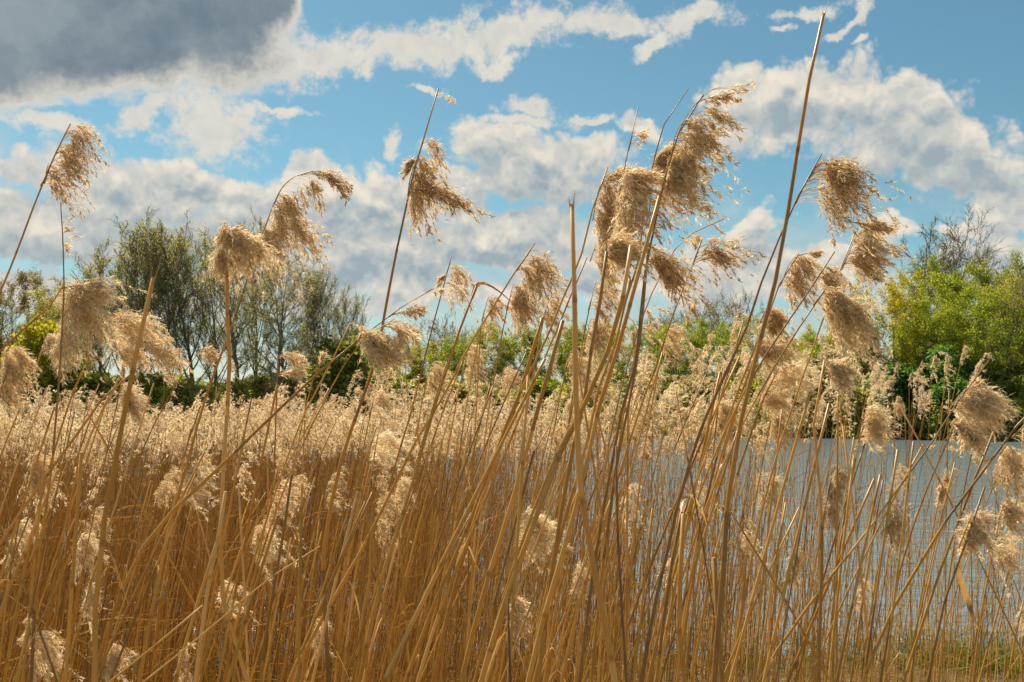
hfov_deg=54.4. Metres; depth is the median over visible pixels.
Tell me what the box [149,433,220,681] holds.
common reed
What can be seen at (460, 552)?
common reed
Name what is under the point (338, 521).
common reed
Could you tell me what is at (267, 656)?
common reed
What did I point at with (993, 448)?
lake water
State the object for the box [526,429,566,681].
common reed
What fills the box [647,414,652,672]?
common reed
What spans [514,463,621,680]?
common reed
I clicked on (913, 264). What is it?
alder tree
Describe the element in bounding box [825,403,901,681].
common reed
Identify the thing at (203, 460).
common reed
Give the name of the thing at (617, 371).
broadleaf tree
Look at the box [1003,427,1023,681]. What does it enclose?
common reed
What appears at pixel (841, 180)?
common reed
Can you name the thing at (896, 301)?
broadleaf tree
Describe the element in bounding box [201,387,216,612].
common reed
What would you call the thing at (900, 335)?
broadleaf tree
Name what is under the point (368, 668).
common reed
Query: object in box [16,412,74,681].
common reed
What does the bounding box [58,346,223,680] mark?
common reed
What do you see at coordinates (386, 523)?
common reed
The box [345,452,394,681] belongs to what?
common reed
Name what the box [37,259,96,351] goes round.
alder tree
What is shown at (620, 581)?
common reed
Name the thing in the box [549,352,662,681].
common reed
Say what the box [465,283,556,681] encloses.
common reed
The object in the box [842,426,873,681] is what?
common reed
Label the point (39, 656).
common reed
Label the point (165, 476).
common reed
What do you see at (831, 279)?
common reed
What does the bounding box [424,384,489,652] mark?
common reed
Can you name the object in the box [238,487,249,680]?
common reed
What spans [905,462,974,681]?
common reed
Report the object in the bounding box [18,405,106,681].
common reed
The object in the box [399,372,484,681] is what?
common reed
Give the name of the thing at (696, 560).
common reed
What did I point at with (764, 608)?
common reed
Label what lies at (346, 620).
common reed
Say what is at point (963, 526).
common reed
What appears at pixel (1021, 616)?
common reed
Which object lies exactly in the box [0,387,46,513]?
common reed
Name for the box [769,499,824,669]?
common reed
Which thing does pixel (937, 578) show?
common reed
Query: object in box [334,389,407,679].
common reed
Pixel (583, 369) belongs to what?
common reed
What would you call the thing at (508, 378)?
common reed
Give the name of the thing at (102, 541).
common reed
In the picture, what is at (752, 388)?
bush
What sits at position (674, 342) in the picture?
common reed
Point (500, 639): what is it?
common reed
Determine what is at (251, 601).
common reed
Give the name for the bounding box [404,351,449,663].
common reed
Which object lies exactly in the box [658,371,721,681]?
common reed
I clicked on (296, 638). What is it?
common reed
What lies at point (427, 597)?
common reed
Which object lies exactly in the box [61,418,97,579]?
common reed
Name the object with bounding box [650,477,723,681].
common reed
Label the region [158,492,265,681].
common reed
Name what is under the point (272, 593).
common reed
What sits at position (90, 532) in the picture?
common reed
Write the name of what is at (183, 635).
common reed
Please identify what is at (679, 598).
common reed
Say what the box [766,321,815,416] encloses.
broadleaf tree
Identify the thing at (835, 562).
common reed
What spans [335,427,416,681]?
common reed
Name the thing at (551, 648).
common reed
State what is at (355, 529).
common reed
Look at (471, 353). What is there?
common reed
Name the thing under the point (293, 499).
common reed
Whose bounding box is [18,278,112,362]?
broadleaf tree
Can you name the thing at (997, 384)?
bush
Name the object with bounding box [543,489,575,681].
common reed
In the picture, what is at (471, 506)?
common reed
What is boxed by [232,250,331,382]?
alder tree
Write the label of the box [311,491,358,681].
common reed
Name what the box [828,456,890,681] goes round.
common reed
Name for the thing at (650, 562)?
common reed
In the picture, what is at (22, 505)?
common reed
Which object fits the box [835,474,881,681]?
common reed
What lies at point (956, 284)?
broadleaf tree
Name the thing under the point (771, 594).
common reed
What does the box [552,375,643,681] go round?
common reed
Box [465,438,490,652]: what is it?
common reed
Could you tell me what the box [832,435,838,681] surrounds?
common reed
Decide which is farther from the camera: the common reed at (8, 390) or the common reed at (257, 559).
the common reed at (8, 390)
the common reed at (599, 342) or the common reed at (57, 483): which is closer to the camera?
the common reed at (599, 342)
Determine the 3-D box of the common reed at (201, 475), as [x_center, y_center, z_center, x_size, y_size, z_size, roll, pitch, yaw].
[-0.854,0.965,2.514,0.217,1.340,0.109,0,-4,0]
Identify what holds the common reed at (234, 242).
on the ground at (1000, 676)
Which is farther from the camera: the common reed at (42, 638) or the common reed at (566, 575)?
the common reed at (566, 575)
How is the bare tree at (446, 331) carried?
on the ground at (1000, 676)
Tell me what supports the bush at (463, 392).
on the ground at (1000, 676)
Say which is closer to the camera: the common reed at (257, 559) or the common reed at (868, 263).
the common reed at (257, 559)
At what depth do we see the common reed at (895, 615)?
2.07 m
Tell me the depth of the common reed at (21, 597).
2.24 m
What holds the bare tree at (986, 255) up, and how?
on the ground at (1000, 676)
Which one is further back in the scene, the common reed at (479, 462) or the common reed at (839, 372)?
the common reed at (479, 462)
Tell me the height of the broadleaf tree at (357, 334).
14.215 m
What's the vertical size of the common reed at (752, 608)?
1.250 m
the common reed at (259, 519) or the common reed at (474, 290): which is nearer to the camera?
the common reed at (474, 290)
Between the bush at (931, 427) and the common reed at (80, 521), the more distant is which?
the bush at (931, 427)
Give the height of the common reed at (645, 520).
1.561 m
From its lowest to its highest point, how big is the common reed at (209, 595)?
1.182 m
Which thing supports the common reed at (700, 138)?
on the ground at (1000, 676)
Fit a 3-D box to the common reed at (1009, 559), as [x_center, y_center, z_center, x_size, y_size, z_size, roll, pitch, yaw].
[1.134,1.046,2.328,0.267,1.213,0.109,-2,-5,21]
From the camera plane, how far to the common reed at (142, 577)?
1.98 m
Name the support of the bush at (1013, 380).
on the ground at (1000, 676)
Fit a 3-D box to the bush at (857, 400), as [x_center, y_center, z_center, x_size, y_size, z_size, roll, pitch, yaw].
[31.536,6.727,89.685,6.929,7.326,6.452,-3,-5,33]
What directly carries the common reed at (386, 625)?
on the ground at (1000, 676)
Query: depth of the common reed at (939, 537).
3.85 m
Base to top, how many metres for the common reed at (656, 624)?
1.653 m
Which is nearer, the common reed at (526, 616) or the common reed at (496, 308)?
the common reed at (526, 616)
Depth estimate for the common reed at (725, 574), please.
2.75 m
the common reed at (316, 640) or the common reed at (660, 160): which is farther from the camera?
the common reed at (316, 640)
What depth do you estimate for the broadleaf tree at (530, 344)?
149.35 m
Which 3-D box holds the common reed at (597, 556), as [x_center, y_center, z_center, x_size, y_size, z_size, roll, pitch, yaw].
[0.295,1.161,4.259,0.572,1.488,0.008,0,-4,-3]
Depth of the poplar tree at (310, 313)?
120.37 m
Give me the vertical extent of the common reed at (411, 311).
1.770 m
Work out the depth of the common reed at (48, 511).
3.05 m
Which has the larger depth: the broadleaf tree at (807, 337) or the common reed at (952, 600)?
the broadleaf tree at (807, 337)
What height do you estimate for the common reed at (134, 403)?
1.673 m
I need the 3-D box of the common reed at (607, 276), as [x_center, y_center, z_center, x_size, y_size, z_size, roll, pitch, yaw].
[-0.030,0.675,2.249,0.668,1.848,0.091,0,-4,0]
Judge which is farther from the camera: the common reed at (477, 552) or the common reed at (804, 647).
the common reed at (804, 647)
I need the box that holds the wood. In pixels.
[95,314,1013,406]
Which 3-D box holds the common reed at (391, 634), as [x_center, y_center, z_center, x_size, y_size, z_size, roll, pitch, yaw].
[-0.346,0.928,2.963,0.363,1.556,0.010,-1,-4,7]
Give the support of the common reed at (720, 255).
on the ground at (1000, 676)
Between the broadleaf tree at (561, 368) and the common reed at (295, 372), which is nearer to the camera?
the common reed at (295, 372)
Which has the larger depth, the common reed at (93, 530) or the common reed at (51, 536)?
the common reed at (51, 536)
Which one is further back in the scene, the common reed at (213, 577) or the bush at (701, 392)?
the bush at (701, 392)
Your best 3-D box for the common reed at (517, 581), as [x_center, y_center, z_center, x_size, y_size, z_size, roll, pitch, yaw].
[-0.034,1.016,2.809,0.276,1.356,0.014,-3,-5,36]
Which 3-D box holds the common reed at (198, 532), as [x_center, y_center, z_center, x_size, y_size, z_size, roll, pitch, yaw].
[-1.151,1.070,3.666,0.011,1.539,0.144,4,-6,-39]
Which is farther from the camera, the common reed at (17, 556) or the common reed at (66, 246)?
the common reed at (17, 556)
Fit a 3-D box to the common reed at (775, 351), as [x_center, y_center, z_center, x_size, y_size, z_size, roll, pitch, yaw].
[0.667,0.848,2.858,0.466,1.770,0.130,-1,-4,11]
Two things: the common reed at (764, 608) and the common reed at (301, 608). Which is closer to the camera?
the common reed at (764, 608)
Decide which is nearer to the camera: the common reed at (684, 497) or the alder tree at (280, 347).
the common reed at (684, 497)
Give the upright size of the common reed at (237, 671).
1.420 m
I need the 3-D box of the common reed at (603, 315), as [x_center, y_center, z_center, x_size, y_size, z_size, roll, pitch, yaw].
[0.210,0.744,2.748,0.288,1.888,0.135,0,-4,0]
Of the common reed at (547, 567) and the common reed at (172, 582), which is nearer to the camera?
the common reed at (547, 567)
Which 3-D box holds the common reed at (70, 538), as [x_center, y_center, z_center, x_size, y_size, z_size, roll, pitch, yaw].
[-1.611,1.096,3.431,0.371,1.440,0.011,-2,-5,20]
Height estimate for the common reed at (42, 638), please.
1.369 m
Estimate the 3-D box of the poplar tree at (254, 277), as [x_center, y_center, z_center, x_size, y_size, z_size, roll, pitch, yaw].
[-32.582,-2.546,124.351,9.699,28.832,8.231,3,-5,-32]
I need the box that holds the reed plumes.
[0,305,1013,587]
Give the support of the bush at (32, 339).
on the ground at (1000, 676)
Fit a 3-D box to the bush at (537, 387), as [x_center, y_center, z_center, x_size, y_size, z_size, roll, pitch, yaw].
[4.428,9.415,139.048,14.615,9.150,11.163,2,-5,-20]
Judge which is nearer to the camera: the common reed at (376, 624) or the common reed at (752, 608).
the common reed at (752, 608)
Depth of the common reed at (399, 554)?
3.37 m
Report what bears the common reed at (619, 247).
on the ground at (1000, 676)
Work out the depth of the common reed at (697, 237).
2.58 m
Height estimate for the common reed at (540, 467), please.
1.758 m
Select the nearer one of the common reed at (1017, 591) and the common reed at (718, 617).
the common reed at (718, 617)
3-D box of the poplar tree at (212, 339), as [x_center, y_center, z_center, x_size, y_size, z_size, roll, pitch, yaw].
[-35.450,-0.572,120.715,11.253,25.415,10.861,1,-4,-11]
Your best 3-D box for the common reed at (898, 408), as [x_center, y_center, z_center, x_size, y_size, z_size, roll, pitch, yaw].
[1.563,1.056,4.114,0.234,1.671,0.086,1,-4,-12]
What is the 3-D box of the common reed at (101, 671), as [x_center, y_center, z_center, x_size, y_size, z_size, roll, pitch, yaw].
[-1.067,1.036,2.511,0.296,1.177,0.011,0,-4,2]
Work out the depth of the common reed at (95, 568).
1.68 m
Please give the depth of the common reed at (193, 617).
2.06 m
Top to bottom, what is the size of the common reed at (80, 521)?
1.718 m
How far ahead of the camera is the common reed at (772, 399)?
2.99 m
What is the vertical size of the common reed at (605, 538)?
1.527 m
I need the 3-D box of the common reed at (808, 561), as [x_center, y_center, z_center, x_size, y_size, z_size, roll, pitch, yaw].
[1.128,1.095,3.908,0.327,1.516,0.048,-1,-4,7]
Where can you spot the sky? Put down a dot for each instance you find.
(208, 108)
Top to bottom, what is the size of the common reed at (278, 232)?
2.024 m
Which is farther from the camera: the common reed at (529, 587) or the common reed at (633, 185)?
the common reed at (529, 587)
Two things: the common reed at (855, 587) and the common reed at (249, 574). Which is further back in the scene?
the common reed at (249, 574)
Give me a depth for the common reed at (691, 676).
2.80 m
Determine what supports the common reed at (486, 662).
on the ground at (1000, 676)
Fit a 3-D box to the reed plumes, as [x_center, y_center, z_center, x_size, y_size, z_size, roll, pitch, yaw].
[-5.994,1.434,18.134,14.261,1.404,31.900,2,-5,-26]
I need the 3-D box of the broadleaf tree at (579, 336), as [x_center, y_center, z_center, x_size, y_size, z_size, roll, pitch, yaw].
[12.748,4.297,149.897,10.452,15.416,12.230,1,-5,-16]
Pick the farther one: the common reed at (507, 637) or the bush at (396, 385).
the bush at (396, 385)
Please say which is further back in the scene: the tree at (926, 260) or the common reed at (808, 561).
the tree at (926, 260)
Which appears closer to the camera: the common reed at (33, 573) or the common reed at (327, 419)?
the common reed at (33, 573)
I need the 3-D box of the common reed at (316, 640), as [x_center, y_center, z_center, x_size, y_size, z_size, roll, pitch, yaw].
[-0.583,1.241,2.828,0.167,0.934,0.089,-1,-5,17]
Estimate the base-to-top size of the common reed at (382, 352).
1.610 m
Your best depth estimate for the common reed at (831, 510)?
2.96 m
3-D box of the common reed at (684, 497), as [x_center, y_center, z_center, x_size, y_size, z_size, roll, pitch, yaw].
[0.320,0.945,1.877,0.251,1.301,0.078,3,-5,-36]
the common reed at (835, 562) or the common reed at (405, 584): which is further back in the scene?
the common reed at (405, 584)
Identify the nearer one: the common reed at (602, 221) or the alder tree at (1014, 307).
the common reed at (602, 221)
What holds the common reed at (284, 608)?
on the ground at (1000, 676)
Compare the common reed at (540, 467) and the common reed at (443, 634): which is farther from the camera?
the common reed at (540, 467)
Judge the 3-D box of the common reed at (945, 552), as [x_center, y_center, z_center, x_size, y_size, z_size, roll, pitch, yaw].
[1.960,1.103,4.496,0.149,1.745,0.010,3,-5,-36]
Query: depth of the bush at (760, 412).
94.56 m
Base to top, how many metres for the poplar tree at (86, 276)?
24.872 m
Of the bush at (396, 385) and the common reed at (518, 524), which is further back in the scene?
the bush at (396, 385)
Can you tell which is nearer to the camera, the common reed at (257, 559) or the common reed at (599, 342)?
the common reed at (257, 559)
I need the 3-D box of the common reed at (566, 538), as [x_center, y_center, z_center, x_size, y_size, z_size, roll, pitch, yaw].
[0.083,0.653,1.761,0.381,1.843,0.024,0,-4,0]
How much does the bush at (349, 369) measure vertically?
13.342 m
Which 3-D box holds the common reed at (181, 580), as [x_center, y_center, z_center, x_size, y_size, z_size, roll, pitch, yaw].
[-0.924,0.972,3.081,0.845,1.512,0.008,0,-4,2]
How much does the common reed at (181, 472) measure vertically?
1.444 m
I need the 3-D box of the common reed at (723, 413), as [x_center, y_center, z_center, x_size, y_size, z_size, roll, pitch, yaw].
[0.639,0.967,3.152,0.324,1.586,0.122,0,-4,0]
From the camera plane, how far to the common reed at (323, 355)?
2.98 m
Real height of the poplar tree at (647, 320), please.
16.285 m
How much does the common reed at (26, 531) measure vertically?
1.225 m
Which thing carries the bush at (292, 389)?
on the ground at (1000, 676)
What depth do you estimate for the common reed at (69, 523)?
3.81 m
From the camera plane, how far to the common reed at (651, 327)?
2.99 m
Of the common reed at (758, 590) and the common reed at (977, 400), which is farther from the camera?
the common reed at (758, 590)
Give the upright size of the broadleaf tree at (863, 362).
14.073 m
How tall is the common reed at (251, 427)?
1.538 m
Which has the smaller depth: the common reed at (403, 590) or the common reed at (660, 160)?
the common reed at (660, 160)
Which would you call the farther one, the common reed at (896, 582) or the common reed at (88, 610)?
the common reed at (88, 610)
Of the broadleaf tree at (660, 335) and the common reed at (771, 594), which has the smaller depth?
the common reed at (771, 594)
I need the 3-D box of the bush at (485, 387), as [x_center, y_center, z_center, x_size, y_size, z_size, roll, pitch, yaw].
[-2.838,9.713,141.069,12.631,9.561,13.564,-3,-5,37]
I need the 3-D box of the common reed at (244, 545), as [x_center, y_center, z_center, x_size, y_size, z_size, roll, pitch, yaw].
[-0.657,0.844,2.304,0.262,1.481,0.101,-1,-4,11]
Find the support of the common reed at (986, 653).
on the ground at (1000, 676)
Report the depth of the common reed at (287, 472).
4.45 m
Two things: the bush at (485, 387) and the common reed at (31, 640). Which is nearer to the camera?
the common reed at (31, 640)
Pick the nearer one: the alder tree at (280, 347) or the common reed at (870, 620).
the common reed at (870, 620)
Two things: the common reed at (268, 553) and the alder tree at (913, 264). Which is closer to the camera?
the common reed at (268, 553)
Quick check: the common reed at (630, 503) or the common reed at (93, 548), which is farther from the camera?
the common reed at (630, 503)
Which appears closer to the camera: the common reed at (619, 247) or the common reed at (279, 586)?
the common reed at (619, 247)
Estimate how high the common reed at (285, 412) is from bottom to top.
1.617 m
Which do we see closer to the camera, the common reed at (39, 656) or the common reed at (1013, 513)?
the common reed at (1013, 513)
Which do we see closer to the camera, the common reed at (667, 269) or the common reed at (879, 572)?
the common reed at (879, 572)
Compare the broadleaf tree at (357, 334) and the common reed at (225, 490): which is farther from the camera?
the broadleaf tree at (357, 334)
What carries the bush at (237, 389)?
on the ground at (1000, 676)
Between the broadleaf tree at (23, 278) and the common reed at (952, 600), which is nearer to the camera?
the common reed at (952, 600)
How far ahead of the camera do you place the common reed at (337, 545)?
2.13 m
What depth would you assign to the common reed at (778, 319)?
2.69 m
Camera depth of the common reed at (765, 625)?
2.00 m
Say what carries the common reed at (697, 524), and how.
on the ground at (1000, 676)
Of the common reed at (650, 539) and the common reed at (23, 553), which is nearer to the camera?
the common reed at (23, 553)
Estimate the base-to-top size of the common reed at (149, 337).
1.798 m
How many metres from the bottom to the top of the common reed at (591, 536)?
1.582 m
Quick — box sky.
[0,0,1023,384]
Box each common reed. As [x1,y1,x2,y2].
[0,122,111,293]
[0,274,158,396]
[0,333,79,458]
[0,344,45,438]
[0,374,129,544]
[0,383,99,644]
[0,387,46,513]
[0,407,54,582]
[0,415,21,469]
[0,447,68,663]
[0,469,58,615]
[0,505,33,593]
[0,517,38,624]
[0,525,57,681]
[0,533,26,588]
[3,309,193,681]
[3,489,45,681]
[5,480,45,681]
[7,414,92,681]
[9,519,74,681]
[13,430,130,681]
[15,614,37,681]
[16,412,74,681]
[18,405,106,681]
[21,392,74,681]
[22,444,54,681]
[26,385,134,672]
[27,629,84,681]
[28,504,113,681]
[29,202,86,681]
[33,523,94,672]
[34,449,94,681]
[35,528,69,681]
[38,378,173,681]
[49,395,87,677]
[52,531,109,681]
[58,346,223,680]
[59,388,120,681]
[61,383,153,681]
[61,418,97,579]
[64,452,82,681]
[68,580,105,681]
[86,410,236,681]
[88,468,128,681]
[89,459,120,681]
[91,262,160,681]
[97,323,422,674]
[97,452,204,677]
[97,469,183,681]
[98,516,153,681]
[99,641,139,681]
[103,464,185,680]
[108,605,202,681]
[109,471,196,680]
[115,405,200,681]
[131,503,156,681]
[137,168,355,681]
[143,546,319,681]
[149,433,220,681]
[150,460,220,681]
[153,505,191,668]
[154,478,184,659]
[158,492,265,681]
[159,428,191,565]
[163,447,219,681]
[166,551,226,681]
[169,642,195,681]
[173,515,226,681]
[175,441,240,681]
[183,388,329,681]
[185,514,234,681]
[193,491,226,681]
[196,422,201,673]
[198,392,242,680]
[198,398,251,679]
[199,520,252,675]
[199,580,257,681]
[200,478,309,681]
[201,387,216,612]
[202,221,302,681]
[217,384,277,681]
[220,427,302,681]
[222,322,373,681]
[225,388,369,681]
[226,523,296,681]
[227,515,279,681]
[232,285,446,659]
[232,469,278,681]
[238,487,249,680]
[249,397,345,681]
[250,473,312,677]
[250,477,314,681]
[259,474,292,681]
[263,537,291,681]
[265,394,316,681]
[266,348,331,681]
[267,456,270,681]
[268,350,311,681]
[271,514,305,676]
[275,410,341,681]
[280,473,351,681]
[282,532,321,680]
[287,501,365,681]
[289,492,372,681]
[290,243,571,681]
[293,427,376,681]
[294,393,305,681]
[294,397,368,678]
[297,483,302,681]
[300,521,350,681]
[302,615,335,681]
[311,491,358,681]
[320,464,366,681]
[321,88,497,681]
[323,465,370,681]
[325,466,367,681]
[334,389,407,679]
[334,542,362,681]
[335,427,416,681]
[341,434,377,681]
[343,361,462,681]
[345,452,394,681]
[349,498,403,680]
[351,444,395,681]
[352,256,480,681]
[356,454,406,680]
[357,282,522,681]
[362,495,410,681]
[364,476,416,681]
[365,489,411,681]
[367,362,446,678]
[368,397,459,681]
[375,488,436,681]
[377,407,492,680]
[379,391,456,681]
[381,358,545,681]
[385,513,470,681]
[388,360,459,681]
[392,385,493,681]
[396,502,410,681]
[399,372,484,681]
[403,423,507,681]
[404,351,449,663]
[405,163,651,681]
[411,353,526,659]
[412,450,462,681]
[416,245,636,681]
[416,431,479,675]
[420,400,587,680]
[423,344,497,681]
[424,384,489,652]
[431,317,543,681]
[431,438,467,679]
[440,294,512,681]
[459,320,564,681]
[460,363,532,671]
[464,329,480,681]
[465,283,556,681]
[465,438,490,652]
[473,451,534,681]
[478,245,632,681]
[485,450,574,681]
[489,505,575,681]
[491,108,693,635]
[492,432,573,681]
[494,595,532,681]
[496,460,518,681]
[497,381,562,681]
[497,536,533,680]
[498,460,540,681]
[500,489,577,681]
[502,285,577,681]
[505,497,561,667]
[507,376,529,681]
[507,598,510,681]
[511,370,645,680]
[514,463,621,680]
[518,404,613,681]
[520,396,560,673]
[526,196,660,681]
[526,346,602,677]
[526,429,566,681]
[531,89,741,679]
[531,389,634,681]
[532,355,612,681]
[536,223,660,681]
[541,503,608,681]
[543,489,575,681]
[544,423,661,650]
[545,317,617,681]
[546,279,637,681]
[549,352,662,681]
[549,397,640,681]
[549,461,589,666]
[550,510,615,679]
[551,439,644,677]
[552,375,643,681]
[554,561,592,681]
[560,234,769,681]
[568,219,723,681]
[569,188,617,681]
[578,79,759,681]
[578,372,623,663]
[580,344,651,681]
[583,374,705,681]
[585,245,717,681]
[592,429,609,681]
[597,305,671,681]
[603,448,701,681]
[605,482,646,681]
[605,503,684,679]
[606,356,739,681]
[610,405,670,681]
[615,446,627,681]
[621,505,686,681]
[622,322,697,681]
[625,412,628,675]
[628,435,716,669]
[633,509,653,681]
[639,154,912,681]
[644,503,717,681]
[645,321,743,670]
[647,251,857,681]
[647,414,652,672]
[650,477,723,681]
[654,283,892,681]
[655,493,706,681]
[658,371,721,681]
[659,421,728,680]
[659,431,736,681]
[673,471,781,681]
[674,306,793,681]
[675,391,724,626]
[676,247,824,681]
[676,513,687,681]
[681,362,717,681]
[682,397,754,618]
[685,335,820,672]
[690,368,746,681]
[692,348,831,681]
[704,471,791,681]
[711,1,828,681]
[711,557,724,681]
[718,517,769,671]
[724,420,727,681]
[724,507,799,675]
[729,392,811,681]
[730,511,831,681]
[731,220,915,681]
[734,404,799,681]
[734,474,789,681]
[741,409,782,681]
[756,502,786,681]
[757,360,1021,681]
[761,505,768,681]
[762,403,830,681]
[766,497,784,681]
[767,518,776,656]
[768,544,803,675]
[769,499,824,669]
[775,517,803,681]
[784,431,836,681]
[786,478,875,681]
[795,443,864,681]
[797,485,842,681]
[799,463,852,681]
[807,444,923,681]
[810,354,860,681]
[820,437,853,679]
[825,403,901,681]
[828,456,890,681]
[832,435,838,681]
[835,392,887,677]
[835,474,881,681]
[840,579,873,681]
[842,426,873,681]
[850,463,917,681]
[853,537,896,681]
[860,499,912,681]
[861,417,1023,681]
[862,396,908,681]
[863,449,898,680]
[879,360,983,681]
[884,441,913,681]
[887,467,998,681]
[901,409,1023,656]
[902,431,994,681]
[904,406,926,681]
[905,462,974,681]
[908,474,957,681]
[910,467,951,681]
[927,487,1003,681]
[938,434,994,681]
[943,394,948,681]
[969,533,1023,681]
[972,497,1023,681]
[978,542,1017,681]
[994,530,1023,662]
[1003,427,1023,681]
[1007,599,1023,681]
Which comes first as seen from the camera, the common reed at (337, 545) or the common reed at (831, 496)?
the common reed at (337, 545)
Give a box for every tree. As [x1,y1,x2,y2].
[0,266,61,360]
[0,277,51,359]
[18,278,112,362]
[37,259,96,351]
[61,237,143,378]
[73,226,190,382]
[78,202,192,375]
[113,209,216,397]
[132,219,234,384]
[175,221,277,385]
[176,236,265,394]
[215,201,286,396]
[230,235,333,389]
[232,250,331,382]
[283,255,359,368]
[285,267,344,370]
[322,284,371,366]
[334,326,392,378]
[376,328,431,390]
[396,340,459,392]
[409,302,473,380]
[426,329,505,424]
[450,324,503,381]
[461,317,532,386]
[481,323,568,406]
[530,321,602,390]
[559,319,629,401]
[579,320,645,398]
[615,311,669,381]
[632,322,687,394]
[637,317,714,400]
[643,287,746,377]
[678,316,753,404]
[704,288,764,379]
[723,313,798,412]
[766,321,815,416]
[782,326,846,434]
[809,310,886,434]
[817,323,887,436]
[845,268,950,429]
[872,203,1011,348]
[881,296,969,387]
[888,216,957,365]
[891,239,961,356]
[905,253,1005,363]
[916,280,1023,436]
[922,237,1000,323]
[931,250,1023,358]
[961,250,1023,436]
[962,274,1023,366]
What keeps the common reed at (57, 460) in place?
on the ground at (1000, 676)
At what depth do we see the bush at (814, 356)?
93.92 m
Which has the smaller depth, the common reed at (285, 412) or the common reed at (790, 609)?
the common reed at (790, 609)
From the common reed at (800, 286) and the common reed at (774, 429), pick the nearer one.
the common reed at (800, 286)
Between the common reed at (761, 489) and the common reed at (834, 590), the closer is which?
the common reed at (834, 590)
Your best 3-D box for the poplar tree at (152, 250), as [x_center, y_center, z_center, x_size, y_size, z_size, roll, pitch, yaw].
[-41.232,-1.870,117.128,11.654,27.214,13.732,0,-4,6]
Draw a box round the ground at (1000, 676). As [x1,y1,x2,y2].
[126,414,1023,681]
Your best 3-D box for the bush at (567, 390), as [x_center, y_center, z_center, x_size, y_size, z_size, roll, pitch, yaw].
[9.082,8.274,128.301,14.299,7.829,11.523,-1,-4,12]
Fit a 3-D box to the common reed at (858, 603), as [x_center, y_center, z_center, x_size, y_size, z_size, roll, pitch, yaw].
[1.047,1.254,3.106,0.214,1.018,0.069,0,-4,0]
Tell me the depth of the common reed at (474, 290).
1.88 m
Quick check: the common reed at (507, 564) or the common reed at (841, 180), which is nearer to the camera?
the common reed at (841, 180)
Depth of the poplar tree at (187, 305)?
120.03 m
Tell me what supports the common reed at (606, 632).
on the ground at (1000, 676)
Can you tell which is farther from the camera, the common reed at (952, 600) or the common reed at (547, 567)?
the common reed at (547, 567)
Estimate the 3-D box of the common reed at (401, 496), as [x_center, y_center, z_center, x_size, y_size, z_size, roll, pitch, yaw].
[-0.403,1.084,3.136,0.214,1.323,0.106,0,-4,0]
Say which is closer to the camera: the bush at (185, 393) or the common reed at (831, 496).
the common reed at (831, 496)
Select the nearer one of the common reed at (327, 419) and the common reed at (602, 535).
the common reed at (602, 535)
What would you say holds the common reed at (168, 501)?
on the ground at (1000, 676)
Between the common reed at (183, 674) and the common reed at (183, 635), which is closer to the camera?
the common reed at (183, 674)
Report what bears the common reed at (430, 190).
on the ground at (1000, 676)
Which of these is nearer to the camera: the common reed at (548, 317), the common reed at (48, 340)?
the common reed at (48, 340)
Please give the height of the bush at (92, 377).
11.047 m
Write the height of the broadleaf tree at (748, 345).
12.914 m
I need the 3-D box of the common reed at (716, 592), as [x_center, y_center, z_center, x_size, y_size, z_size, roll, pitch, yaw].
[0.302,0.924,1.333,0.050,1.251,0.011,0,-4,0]
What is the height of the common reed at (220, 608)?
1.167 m
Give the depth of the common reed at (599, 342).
3.00 m
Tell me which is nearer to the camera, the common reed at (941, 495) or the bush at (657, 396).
the common reed at (941, 495)
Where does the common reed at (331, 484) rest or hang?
on the ground at (1000, 676)
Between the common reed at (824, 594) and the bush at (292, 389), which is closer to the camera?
the common reed at (824, 594)
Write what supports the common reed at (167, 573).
on the ground at (1000, 676)
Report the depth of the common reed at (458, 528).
1.64 m
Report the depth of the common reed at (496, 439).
3.02 m
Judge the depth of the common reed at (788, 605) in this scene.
1.83 m
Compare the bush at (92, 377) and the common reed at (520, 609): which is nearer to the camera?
the common reed at (520, 609)
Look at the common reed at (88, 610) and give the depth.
2.55 m
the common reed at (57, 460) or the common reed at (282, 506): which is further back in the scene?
the common reed at (282, 506)
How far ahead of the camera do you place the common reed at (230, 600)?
2.56 m
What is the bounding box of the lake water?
[0,431,1023,668]
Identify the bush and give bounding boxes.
[0,312,83,414]
[0,366,57,418]
[20,355,109,425]
[84,373,136,419]
[107,371,173,433]
[154,376,216,428]
[204,378,251,427]
[239,372,316,428]
[268,362,339,429]
[302,331,404,425]
[364,351,403,403]
[369,376,434,420]
[411,380,497,430]
[445,377,516,416]
[498,375,562,429]
[543,375,618,430]
[600,375,668,433]
[647,374,713,434]
[694,377,769,435]
[731,356,827,437]
[790,344,860,436]
[830,378,896,438]
[856,359,932,438]
[882,343,1001,440]
[902,391,959,439]
[916,365,1008,430]
[959,393,1023,440]
[989,356,1023,439]
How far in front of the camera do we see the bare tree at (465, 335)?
162.98 m
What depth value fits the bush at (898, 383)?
86.59 m
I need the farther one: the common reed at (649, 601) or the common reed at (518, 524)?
the common reed at (649, 601)
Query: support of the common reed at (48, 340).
on the ground at (1000, 676)
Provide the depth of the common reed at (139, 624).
2.90 m
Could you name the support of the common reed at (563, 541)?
on the ground at (1000, 676)
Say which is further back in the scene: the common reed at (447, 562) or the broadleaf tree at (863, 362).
the broadleaf tree at (863, 362)
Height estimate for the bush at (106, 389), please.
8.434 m

